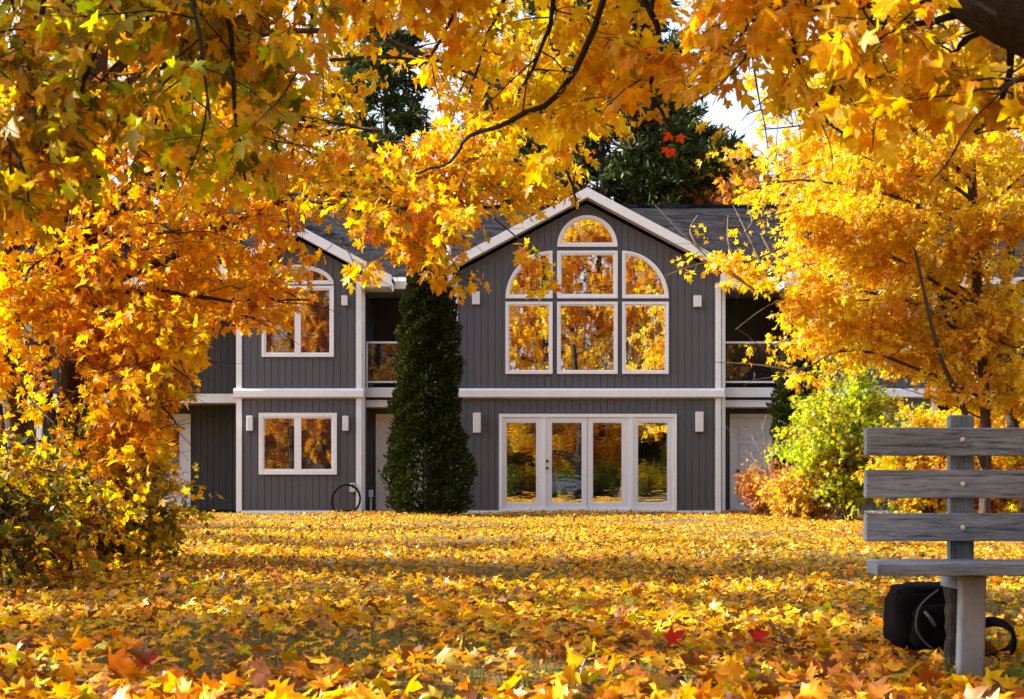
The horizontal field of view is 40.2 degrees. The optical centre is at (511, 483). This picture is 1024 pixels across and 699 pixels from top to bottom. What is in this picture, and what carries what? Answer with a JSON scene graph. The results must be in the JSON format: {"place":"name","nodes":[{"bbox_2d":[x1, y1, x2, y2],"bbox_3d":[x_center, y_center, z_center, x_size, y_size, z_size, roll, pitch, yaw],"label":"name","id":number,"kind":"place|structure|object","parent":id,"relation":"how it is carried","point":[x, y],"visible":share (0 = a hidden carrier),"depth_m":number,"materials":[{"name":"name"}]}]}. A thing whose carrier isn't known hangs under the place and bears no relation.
{"place":"outdoors","nodes":[
{"label":"outdoors","id":0,"kind":"place"},
{"bbox_2d":[0,510,1023,698],"bbox_3d":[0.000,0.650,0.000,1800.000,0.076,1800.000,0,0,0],"label":"ground","id":1,"kind":"structure","parent":0,"point":[384,634],"depth_m":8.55,"materials":[{"name":"plant"}]},
{"bbox_2d":[0,403,109,591],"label":"shrub","id":2,"kind":"object","parent":1,"relation":"on","point":[11,524],"visible":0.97,"depth_m":8.78,"materials":[{"name":"yellow plant"}]},
{"bbox_2d":[3,32,141,284],"bbox_3d":[-12.544,-5.199,32.029,9.346,11.888,10.186,0,0,-28],"label":"maple tree","id":3,"kind":"object","parent":1,"relation":"on","point":[105,155],"visible":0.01,"depth_m":34.86,"materials":[{"name":"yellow plant"}]},
{"bbox_2d":[0,416,189,577],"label":"shrub","id":4,"kind":"object","parent":1,"relation":"on","point":[67,555],"visible":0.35,"depth_m":9.47,"materials":[{"name":"yellow plant"}]},
{"bbox_2d":[33,397,204,566],"bbox_3d":[-3.021,0.094,10.617,1.403,1.507,1.339,0,0,-16],"label":"shrub","id":5,"kind":"object","parent":1,"relation":"on","point":[157,543],"visible":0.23,"depth_m":10.49,"materials":[{"name":"yellow plant"}]},
{"bbox_2d":[52,64,230,203],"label":"maple tree","id":6,"kind":"object","parent":1,"relation":"on","point":[124,157],"depth_m":43.77,"materials":[{"name":"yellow plant"}]},
{"bbox_2d":[65,440,224,567],"bbox_3d":[-2.994,0.330,10.910,1.232,1.373,1.379,0,0,35],"label":"shrub","id":7,"kind":"object","parent":1,"relation":"on","point":[183,521],"visible":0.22,"depth_m":10.74,"materials":[{"name":"yellow plant"}]},
{"bbox_2d":[0,0,351,255],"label":"maple tree","id":8,"kind":"object","parent":1,"relation":"on","point":[47,143],"visible":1,"depth_m":4.66,"materials":[{"name":"yellow plant"}]},
{"bbox_2d":[118,85,349,203],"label":"maple tree","id":9,"kind":"object","parent":1,"relation":"on","point":[131,158],"visible":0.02,"depth_m":46.41,"materials":[{"name":"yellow plant"}]},
{"bbox_2d":[0,0,645,565],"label":"maple tree","id":10,"kind":"object","parent":1,"relation":"on","point":[134,358],"visible":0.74,"depth_m":10.12,"materials":[{"name":"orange plant"}]},
{"bbox_2d":[310,61,378,198],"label":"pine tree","id":11,"kind":"object","parent":1,"relation":"on","point":[338,116],"visible":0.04,"depth_m":54.62,"materials":[{"name":"green plant"}]},
{"bbox_2d":[369,490,372,512],"bbox_3d":[-3.122,0.390,30.985,0.100,0.520,0.090,0,0,0],"label":"outlet post","id":12,"kind":"object","parent":1,"relation":"on","point":[370,493],"visible":0.96,"depth_m":30.98,"materials":[{"name":"metal"}]},
{"bbox_2d":[328,20,437,197],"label":"pine tree","id":13,"kind":"object","parent":1,"relation":"on","point":[401,120],"visible":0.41,"depth_m":49.24,"materials":[{"name":"green plant"}]},
{"bbox_2d":[377,260,477,514],"bbox_3d":[-1.665,-2.078,28.277,2.056,5.616,1.846,0,0,0],"label":"cedar tree","id":14,"kind":"object","parent":1,"relation":"on","point":[421,327],"visible":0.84,"depth_m":27.92,"materials":[{"name":"green plant"}]},
{"bbox_2d":[456,63,529,203],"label":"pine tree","id":15,"kind":"object","parent":1,"relation":"on","point":[487,108],"visible":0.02,"depth_m":51.30,"materials":[{"name":"green plant"}]},
{"bbox_2d":[0,571,1023,698],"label":"fallen leaves","id":16,"kind":"object","parent":1,"relation":"on","point":[855,680],"depth_m":5.30,"materials":[{"name":"plant"}]},
{"bbox_2d":[135,652,159,668],"bbox_3d":[-1.165,0.550,4.448,0.078,0.075,0.052,0,0,10],"label":"fallen leaf","id":17,"kind":"object","parent":16,"relation":"on","point":[153,656],"visible":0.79,"depth_m":4.45,"materials":[{"name":"red plant"}]},
{"bbox_2d":[749,626,769,644],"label":"fallen leaf","id":18,"kind":"object","parent":16,"relation":"on","point":[757,634],"visible":0.94,"depth_m":5.16,"materials":[{"name":"red plant"}]},
{"bbox_2d":[883,581,1016,663],"bbox_3d":[1.633,0.522,5.266,0.408,0.301,0.373,0,0,0],"label":"backpack","id":19,"kind":"object","parent":16,"relation":"on","point":[914,618],"visible":0.57,"depth_m":5.24,"materials":[{"name":"black fabric"}]},
{"bbox_2d":[0,187,1023,513],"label":"house","id":20,"kind":"structure","parent":1,"relation":"on","point":[610,377],"depth_m":30.40,"materials":[{"name":"paint"}]},
{"bbox_2d":[20,304,56,340],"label":"window","id":21,"kind":"structure","parent":20,"relation":"in","point":[28,327],"depth_m":32.29,"materials":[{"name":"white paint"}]},
{"bbox_2d":[125,285,182,335],"bbox_3d":[-8.306,-3.945,32.290,1.477,1.292,0.080,0,0,0],"label":"window","id":22,"kind":"structure","parent":20,"relation":"in","point":[134,285],"depth_m":32.29,"materials":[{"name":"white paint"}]},
{"bbox_2d":[155,420,184,503],"bbox_3d":[-8.232,-0.535,33.595,0.772,2.006,0.030,0,0,0],"label":"glazed door","id":23,"kind":"structure","parent":20,"relation":"in","point":[179,441],"depth_m":33.58,"materials":[{"name":"paint"}]},
{"bbox_2d":[262,286,333,356],"bbox_3d":[-4.647,-3.529,30.390,1.563,1.542,0.080,0,0,0],"label":"window","id":24,"kind":"structure","parent":20,"relation":"in","point":[313,330],"depth_m":30.39,"materials":[{"name":"glass"}]},
{"bbox_2d":[259,413,336,474],"bbox_3d":[-4.647,-0.874,30.390,1.694,1.335,0.080,0,0,0],"label":"window","id":25,"kind":"structure","parent":20,"relation":"in","point":[289,443],"depth_m":30.39,"materials":[{"name":"clear glass"}]},
{"bbox_2d":[269,265,333,284],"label":"window","id":26,"kind":"structure","parent":20,"relation":"in","point":[320,277],"depth_m":30.37,"materials":[{"name":"white paint"}]},
{"bbox_2d":[331,484,360,511],"bbox_3d":[-3.588,0.299,30.244,0.646,0.608,0.143,0,0,-11],"label":"garden hose","id":27,"kind":"object","parent":20,"relation":"attached to","point":[352,486],"visible":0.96,"depth_m":30.22,"materials":[{"name":"black rubber"}]},
{"bbox_2d":[380,418,417,506],"bbox_3d":[-2.545,-0.490,31.556,0.866,1.996,0.112,0,0,0],"label":"panel door","id":28,"kind":"structure","parent":20,"relation":"in","point":[385,423],"depth_m":31.58,"materials":[{"name":"paint"}]},
{"bbox_2d":[502,417,541,507],"bbox_3d":[0.218,-0.460,30.393,0.861,1.979,0.055,0,0,0],"label":"glazed door","id":29,"kind":"structure","parent":20,"relation":"in","point":[521,436],"depth_m":30.39,"materials":[{"name":"paint"}]},
{"bbox_2d":[505,302,552,373],"bbox_3d":[0.369,-3.170,30.390,1.021,1.563,0.080,0,0,0],"label":"window","id":30,"kind":"structure","parent":20,"relation":"in","point":[528,325],"depth_m":30.39,"materials":[{"name":"clear glass"}]},
{"bbox_2d":[505,251,552,298],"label":"window","id":31,"kind":"structure","parent":20,"relation":"in","point":[521,276],"depth_m":30.39,"materials":[{"name":"glass"}]},
{"bbox_2d":[546,417,586,507],"bbox_3d":[1.179,-0.460,30.368,0.901,1.979,0.105,0,0,0],"label":"glazed door","id":32,"kind":"structure","parent":20,"relation":"in","point":[566,437],"depth_m":30.39,"materials":[{"name":"paint"}]},
{"bbox_2d":[557,215,617,246],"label":"window","id":33,"kind":"structure","parent":20,"relation":"in","point":[584,230],"depth_m":30.39,"materials":[{"name":"glass"}]},
{"bbox_2d":[557,251,617,298],"bbox_3d":[1.634,-4.544,30.390,1.314,1.031,0.080,0,0,0],"label":"window","id":34,"kind":"structure","parent":20,"relation":"in","point":[580,274],"depth_m":30.39,"materials":[{"name":"glass"}]},
{"bbox_2d":[557,302,617,373],"bbox_3d":[1.634,-3.170,30.390,1.314,1.563,0.080,0,0,0],"label":"window","id":35,"kind":"structure","parent":20,"relation":"in","point":[587,332],"depth_m":30.39,"materials":[{"name":"clear glass"}]},
{"bbox_2d":[588,417,628,507],"bbox_3d":[2.093,-0.460,30.393,0.903,1.979,0.055,0,0,0],"label":"glazed door","id":36,"kind":"structure","parent":20,"relation":"in","point":[608,437],"depth_m":30.39,"materials":[{"name":"paint"}]},
{"bbox_2d":[622,302,668,373],"bbox_3d":[2.893,-3.170,30.390,1.010,1.563,0.080,0,0,0],"label":"window","id":37,"kind":"structure","parent":20,"relation":"in","point":[645,325],"depth_m":30.39,"materials":[{"name":"clear glass"}]},
{"bbox_2d":[622,251,668,298],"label":"window","id":38,"kind":"structure","parent":20,"relation":"in","point":[641,278],"depth_m":30.39,"materials":[{"name":"glass"}]},
{"bbox_2d":[633,417,672,507],"bbox_3d":[3.063,-0.460,30.393,0.878,1.979,0.055,0,0,0],"label":"glazed door","id":39,"kind":"structure","parent":20,"relation":"in","point":[652,436],"depth_m":30.39,"materials":[{"name":"paint"}]},
{"bbox_2d":[734,418,771,506],"bbox_3d":[5.434,-0.490,31.556,0.866,1.996,0.112,0,0,0],"label":"panel door","id":40,"kind":"structure","parent":20,"relation":"in","point":[744,437],"depth_m":31.58,"materials":[{"name":"paint"}]},
{"bbox_2d":[841,286,910,356],"bbox_3d":[7.882,-3.529,30.390,1.563,1.542,0.080,0,0,0],"label":"window","id":41,"kind":"structure","parent":20,"relation":"in","point":[841,286],"depth_m":30.39,"materials":[{"name":"white paint"}]},
{"bbox_2d":[879,413,912,426],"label":"window","id":42,"kind":"structure","parent":20,"relation":"in","point":[883,413],"depth_m":30.39,"materials":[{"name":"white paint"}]},
{"bbox_2d":[983,285,1023,340],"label":"window","id":43,"kind":"structure","parent":20,"relation":"in","point":[983,285],"depth_m":32.29,"materials":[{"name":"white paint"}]},
{"bbox_2d":[2,508,1023,586],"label":"fallen leaves","id":44,"kind":"object","parent":1,"relation":"on","point":[233,552],"visible":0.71,"depth_m":13.06,"materials":[{"name":"yellow plant"}]},
{"bbox_2d":[517,180,570,203],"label":"maple tree","id":45,"kind":"object","parent":1,"relation":"on","point":[559,186],"visible":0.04,"depth_m":43.23,"materials":[{"name":"orange plant"}]},
{"bbox_2d":[492,65,612,203],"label":"pine tree","id":46,"kind":"object","parent":1,"relation":"on","point":[596,156],"visible":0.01,"depth_m":49.72,"materials":[{"name":"green plant"}]},
{"bbox_2d":[495,0,765,203],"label":"pine tree","id":47,"kind":"object","parent":1,"relation":"on","point":[636,172],"visible":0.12,"depth_m":45.78,"materials":[{"name":"green plant"}]},
{"bbox_2d":[307,0,1023,214],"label":"maple tree","id":48,"kind":"object","parent":1,"relation":"on","point":[940,92],"visible":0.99,"depth_m":4.80,"materials":[{"name":"orange plant"}]},
{"bbox_2d":[606,100,736,203],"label":"pine tree","id":49,"kind":"object","parent":1,"relation":"on","point":[696,112],"visible":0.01,"depth_m":52.33,"materials":[{"name":"green plant"}]},
{"bbox_2d":[661,154,836,203],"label":"maple tree","id":50,"kind":"object","parent":1,"relation":"on","point":[749,183],"visible":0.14,"depth_m":43.65,"materials":[{"name":"orange plant"}]},
{"bbox_2d":[725,416,795,490],"bbox_3d":[5.325,-0.410,26.530,2.036,2.099,1.943,0,0,44],"label":"shrub","id":51,"kind":"object","parent":1,"relation":"on","point":[765,467],"visible":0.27,"depth_m":26.51,"materials":[{"name":"plant"}]},
{"bbox_2d":[733,453,793,516],"bbox_3d":[4.947,0.127,27.009,1.398,1.497,1.179,0,0,22],"label":"shrub","id":52,"kind":"object","parent":1,"relation":"on","point":[754,499],"visible":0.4,"depth_m":26.96,"materials":[{"name":"orange plant"}]},
{"bbox_2d":[765,342,827,513],"bbox_3d":[5.865,-1.118,28.630,1.407,3.696,1.349,0,0,0],"label":"cedar tree","id":53,"kind":"object","parent":1,"relation":"on","point":[781,411],"visible":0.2,"depth_m":28.40,"materials":[{"name":"green plant"}]},
{"bbox_2d":[752,462,842,519],"bbox_3d":[5.373,0.186,25.504,1.857,1.463,1.467,0,0,0],"label":"shrub","id":54,"kind":"object","parent":1,"relation":"on","point":[787,496],"visible":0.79,"depth_m":25.25,"materials":[{"name":"yellow plant"}]},
{"bbox_2d":[655,6,1023,512],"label":"maple tree","id":55,"kind":"object","parent":1,"relation":"on","point":[854,328],"visible":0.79,"depth_m":20.50,"materials":[{"name":"yellow plant"}]},
{"bbox_2d":[760,357,930,520],"bbox_3d":[5.891,-0.785,25.046,2.878,3.241,2.719,0,0,0],"label":"shrub","id":56,"kind":"object","parent":1,"relation":"on","point":[829,445],"visible":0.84,"depth_m":24.66,"materials":[{"name":"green plant"}]},
{"bbox_2d":[671,27,1023,203],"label":"maple tree","id":57,"kind":"object","parent":1,"relation":"on","point":[749,84],"visible":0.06,"depth_m":41.97,"materials":[{"name":"yellow plant"}]},
{"bbox_2d":[730,92,1023,284],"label":"maple tree","id":58,"kind":"object","parent":1,"relation":"on","point":[739,180],"visible":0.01,"depth_m":41.10,"materials":[{"name":"yellow plant"}]},
{"bbox_2d":[850,401,960,512],"bbox_3d":[6.932,-0.264,23.665,2.386,2.298,1.878,0,0,0],"label":"shrub","id":59,"kind":"object","parent":1,"relation":"on","point":[919,505],"visible":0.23,"depth_m":23.53,"materials":[{"name":"yellow plant"}]},
{"bbox_2d":[796,10,1023,201],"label":"maple tree","id":60,"kind":"object","parent":1,"relation":"on","point":[993,134],"visible":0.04,"depth_m":37.88,"materials":[{"name":"yellow plant"}]},
{"bbox_2d":[864,415,1023,677],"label":"park bench","id":61,"kind":"object","parent":1,"relation":"on","point":[960,484],"visible":0.96,"depth_m":4.86,"materials":[{"name":"grey wood"}]},
{"bbox_2d":[906,396,1023,512],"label":"shrub","id":62,"kind":"object","parent":1,"relation":"on","point":[998,503],"visible":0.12,"depth_m":22.83,"materials":[{"name":"yellow plant"}]},
{"bbox_2d":[993,415,1023,511],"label":"shrub","id":63,"kind":"object","parent":1,"relation":"on","point":[1015,462],"visible":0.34,"depth_m":21.86,"materials":[{"name":"yellow plant"}]},
{"bbox_2d":[0,0,1023,203],"label":"sky","id":64,"kind":"structure","parent":0,"point":[718,114],"materials":[{"name":"white"}]}
]}

